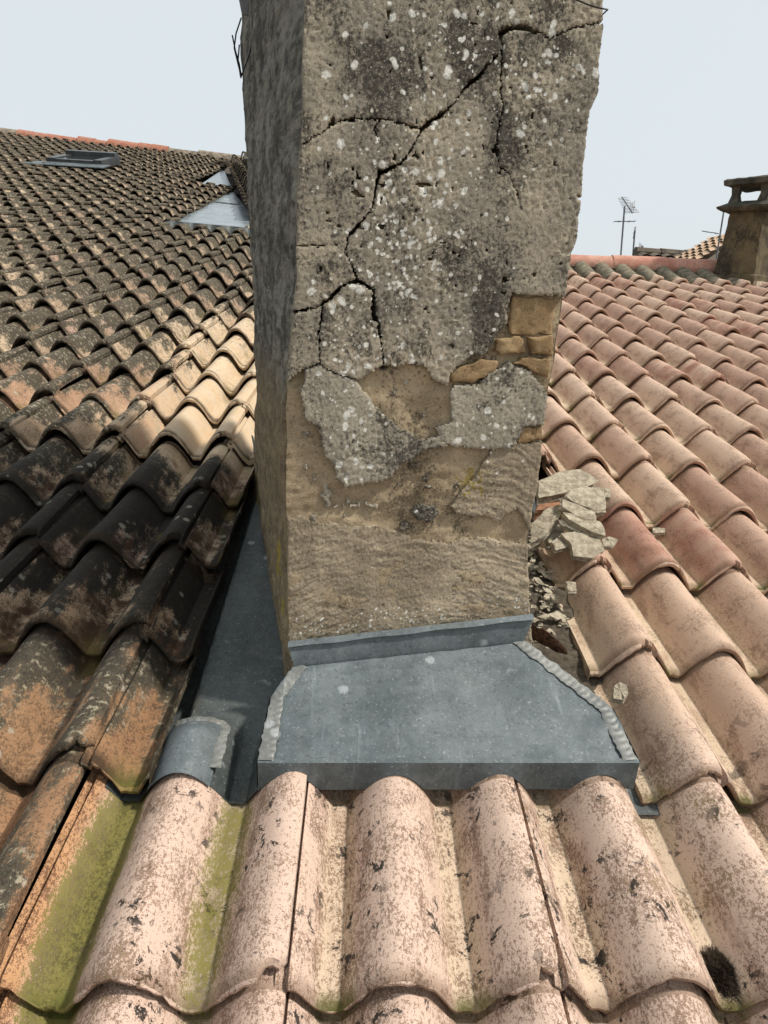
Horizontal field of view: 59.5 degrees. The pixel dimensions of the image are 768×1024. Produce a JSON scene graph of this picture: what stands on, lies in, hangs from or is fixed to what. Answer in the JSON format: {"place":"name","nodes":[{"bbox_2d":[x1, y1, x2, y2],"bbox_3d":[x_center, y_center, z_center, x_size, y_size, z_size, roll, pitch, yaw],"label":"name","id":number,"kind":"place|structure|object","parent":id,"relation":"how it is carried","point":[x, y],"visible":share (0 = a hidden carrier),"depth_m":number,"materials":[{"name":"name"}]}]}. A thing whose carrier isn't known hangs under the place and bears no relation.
{"place":"outdoors","nodes":[
{"label":"outdoors","id":0,"kind":"place"},
{"bbox_2d":[0,127,256,964],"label":"tiled roof","id":1,"kind":"structure","parent":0,"point":[128,390],"depth_m":1.85,"materials":[{"name":"tile"}]},
{"bbox_2d":[165,192,249,235],"bbox_3d":[-1.420,-2.930,6.531,0.712,0.091,2.876,2,30,-2],"label":"valley flashing","id":2,"kind":"object","parent":1,"relation":"on","point":[228,212],"visible":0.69,"depth_m":5.94,"materials":[{"name":"metal"}]},
{"bbox_2d":[203,170,230,185],"bbox_3d":[-2.133,-4.498,9.049,0.474,0.056,2.183,2,30,-2],"label":"valley flashing","id":3,"kind":"object","parent":1,"relation":"on","point":[218,178],"visible":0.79,"depth_m":8.74,"materials":[{"name":"metal"}]},
{"bbox_2d":[225,151,248,212],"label":"tiled roof","id":4,"kind":"structure","parent":1,"relation":"attached to","point":[238,169],"depth_m":8.25,"materials":[{"name":"tile"}]},
{"bbox_2d":[0,243,767,1023],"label":"tiled roof","id":5,"kind":"structure","parent":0,"point":[294,897],"depth_m":0.89,"materials":[{"name":"pink tile"}]},
{"bbox_2d":[105,435,284,802],"bbox_3d":[-0.278,0.116,1.453,0.246,0.105,1.162,2,30,-2],"label":"gutter flashing","id":6,"kind":"object","parent":5,"relation":"on","point":[215,731],"visible":0.7,"depth_m":1.18,"materials":[{"name":"metal"}]},
{"bbox_2d":[240,0,603,675],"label":"chimney","id":7,"kind":"object","parent":5,"relation":"on","point":[414,180],"visible":0.89,"depth_m":0.97,"materials":[{"name":"grey concrete"}]},
{"bbox_2d":[232,18,250,77],"bbox_3d":[-0.278,-0.972,1.381,0.069,0.145,0.003,-1,17,-12],"label":"wire","id":8,"kind":"object","parent":7,"relation":"hanging from","point":[237,59],"visible":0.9,"depth_m":1.39,"materials":[{"name":"metal"}]},
{"bbox_2d":[239,0,248,15],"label":"bracket","id":9,"kind":"object","parent":7,"relation":"attached to","point":[244,5],"visible":0.89,"depth_m":1.40,"materials":[{"name":"metal"}]},
{"bbox_2d":[576,0,607,14],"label":"wire","id":10,"kind":"object","parent":7,"relation":"attached to","point":[591,5],"visible":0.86,"depth_m":0.88,"materials":[{"name":"black metal"}]},
{"bbox_2d":[256,614,639,790],"bbox_3d":[0.095,0.296,1.056,0.551,0.144,0.267,2,30,-2],"label":"chimney apron","id":11,"kind":"object","parent":5,"relation":"on","point":[463,705],"visible":1,"depth_m":1.02,"materials":[{"name":"metal"}]},
{"bbox_2d":[533,500,559,520],"bbox_3d":[0.399,-0.007,1.653,0.096,0.043,0.054,-4,18,-23],"label":"broken tile","id":12,"kind":"object","parent":5,"relation":"on","point":[540,509],"visible":0.49,"depth_m":1.63,"materials":[{"name":"ceramic"}]},
{"bbox_2d":[544,525,563,549],"bbox_3d":[0.392,0.057,1.546,0.056,0.041,0.088,2,17,-2],"label":"stone slab","id":13,"kind":"object","parent":5,"relation":"on","point":[555,533],"depth_m":1.53,"materials":[{"name":"grey stone"}]},
{"bbox_2d":[531,505,561,547],"bbox_3d":[0.364,0.030,1.530,0.116,0.083,0.048,-13,23,-43],"label":"stone slab","id":14,"kind":"object","parent":13,"relation":"on","point":[544,524],"depth_m":1.52,"materials":[{"name":"beige stone"}]},
{"bbox_2d":[558,519,581,532],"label":"stone slab","id":15,"kind":"object","parent":5,"relation":"on","point":[564,524],"depth_m":1.50,"materials":[{"name":"beige stone"}]},
{"bbox_2d":[560,512,605,538],"bbox_3d":[0.444,0.029,1.503,0.102,0.046,0.047,6,17,9],"label":"stone slab","id":16,"kind":"object","parent":15,"relation":"on","point":[595,528],"depth_m":1.49,"materials":[{"name":"beige stone"}]},
{"bbox_2d":[558,499,595,520],"bbox_3d":[0.437,0.001,1.524,0.089,0.045,0.049,9,18,19],"label":"stone slab","id":17,"kind":"object","parent":16,"relation":"on","point":[577,510],"depth_m":1.52,"materials":[{"name":"beige stone"}]},
{"bbox_2d":[564,581,576,595],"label":"stone slab","id":18,"kind":"object","parent":5,"relation":"on","point":[570,588],"depth_m":1.38,"materials":[{"name":"beige stone"}]},
{"bbox_2d":[559,531,603,561],"bbox_3d":[0.432,0.075,1.468,0.093,0.048,0.090,2,17,-2],"label":"stone slab","id":19,"kind":"object","parent":5,"relation":"on","point":[584,547],"depth_m":1.46,"materials":[{"name":"beige stone"}]},
{"bbox_2d":[550,536,568,553],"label":"stone slab","id":20,"kind":"object","parent":19,"relation":"on","point":[558,544],"depth_m":1.47,"materials":[{"name":"beige stone"}]},
{"bbox_2d":[563,487,605,515],"bbox_3d":[0.481,-0.027,1.605,0.118,0.050,0.098,2,17,-2],"label":"stone slab","id":21,"kind":"object","parent":5,"relation":"on","point":[592,499],"depth_m":1.59,"materials":[{"name":"beige stone"}]},
{"bbox_2d":[532,500,659,814],"bbox_3d":[0.276,0.200,1.413,0.405,0.023,0.995,2,30,-2],"label":"gutter flashing","id":22,"kind":"object","parent":5,"relation":"on","point":[650,809],"visible":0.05,"depth_m":0.99,"materials":[{"name":"metal"}]},
{"bbox_2d":[527,528,582,674],"bbox_3d":[0.308,0.199,1.396,0.156,0.180,0.623,2,17,-2],"label":"gutter rubble","id":23,"kind":"object","parent":22,"relation":"on","point":[555,615],"visible":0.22,"depth_m":1.42,"materials":[{"name":"grey stone"}]},
{"bbox_2d":[527,510,602,693],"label":"gutter dirt","id":24,"kind":"structure","parent":22,"relation":"in","point":[570,663],"depth_m":1.34,"materials":[{"name":"brown soil"}]},
{"bbox_2d":[531,624,567,654],"bbox_3d":[0.301,0.236,1.271,0.104,0.043,0.014,16,21,38],"label":"rotten wood","id":25,"kind":"object","parent":24,"relation":"on","point":[542,636],"visible":0.79,"depth_m":1.26,"materials":[{"name":"brown wood"}]},
{"bbox_2d":[604,488,610,501],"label":"stone slab","id":26,"kind":"object","parent":5,"relation":"on","point":[607,494],"depth_m":1.66,"materials":[{"name":"beige stone"}]},
{"bbox_2d":[602,536,617,549],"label":"stone slab","id":27,"kind":"object","parent":5,"relation":"on","point":[609,543],"depth_m":1.51,"materials":[{"name":"beige stone"}]},
{"bbox_2d":[612,682,627,703],"bbox_3d":[0.391,0.299,1.113,0.026,0.024,0.036,7,17,12],"label":"stone slab","id":28,"kind":"object","parent":5,"relation":"on","point":[619,692],"depth_m":1.11,"materials":[{"name":"beige stone"}]},
{"bbox_2d":[652,528,664,534],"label":"stone slab","id":29,"kind":"object","parent":5,"relation":"on","point":[658,531],"depth_m":1.67,"materials":[{"name":"beige stone"}]},
{"bbox_2d":[702,212,723,259],"bbox_3d":[2.980,-2.070,6.300,0.188,1.378,0.060,15,21,35],"label":"aerial","id":30,"kind":"object","parent":5,"relation":"on","point":[719,235],"visible":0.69,"depth_m":6.13,"materials":[{"name":"metal"}]},
{"bbox_2d":[699,943,742,1014],"bbox_3d":[0.394,0.542,0.785,0.061,0.034,0.075,2,17,-2],"label":"moss tuft","id":31,"kind":"object","parent":5,"relation":"on","point":[723,967],"visible":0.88,"depth_m":0.78,"materials":[{"name":"black plant"}]},
{"bbox_2d":[714,175,767,288],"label":"chimney","id":32,"kind":"object","parent":5,"relation":"on","point":[743,253],"visible":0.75,"depth_m":4.68,"materials":[{"name":"concrete"}]},
{"bbox_2d":[0,0,767,255],"label":"sky","id":33,"kind":"structure","parent":0,"point":[679,110],"materials":[{"name":"white"}]},
{"bbox_2d":[536,469,597,504],"bbox_3d":[0.444,-0.064,1.689,0.193,0.066,0.087,-7,19,-29],"label":"stone slab","id":34,"kind":"object","parent":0,"point":[557,486],"depth_m":1.68,"materials":[{"name":"beige stone"}]},
{"bbox_2d":[632,227,635,255],"bbox_3d":[5.450,-5.426,14.746,0.126,1.572,0.135,15,20,34],"label":"aerial","id":35,"kind":"object","parent":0,"point":[633,239],"visible":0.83,"depth_m":14.58,"materials":[{"name":"metal"}]},
{"bbox_2d":[633,247,694,257],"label":"distant roof","id":36,"kind":"structure","parent":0,"point":[656,252],"depth_m":11.28,"materials":[{"name":"tile"}]},
{"bbox_2d":[614,197,637,254],"bbox_3d":[4.932,-5.461,14.133,0.680,2.052,0.466,-9,21,-36],"label":"aerial","id":37,"kind":"object","parent":36,"relation":"on","point":[628,206],"visible":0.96,"depth_m":13.96,"materials":[{"name":"metal"}]},
{"bbox_3d":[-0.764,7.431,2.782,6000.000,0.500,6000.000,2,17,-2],"label":"ground","id":38,"kind":"structure","parent":0,"visible":0},
{"bbox_2d":[676,234,724,259],"bbox_3d":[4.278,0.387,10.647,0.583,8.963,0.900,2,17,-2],"label":"house","id":39,"kind":"structure","parent":38,"relation":"on","point":[707,249],"depth_m":9.46,"materials":[{"name":"beige tile"}]}
]}

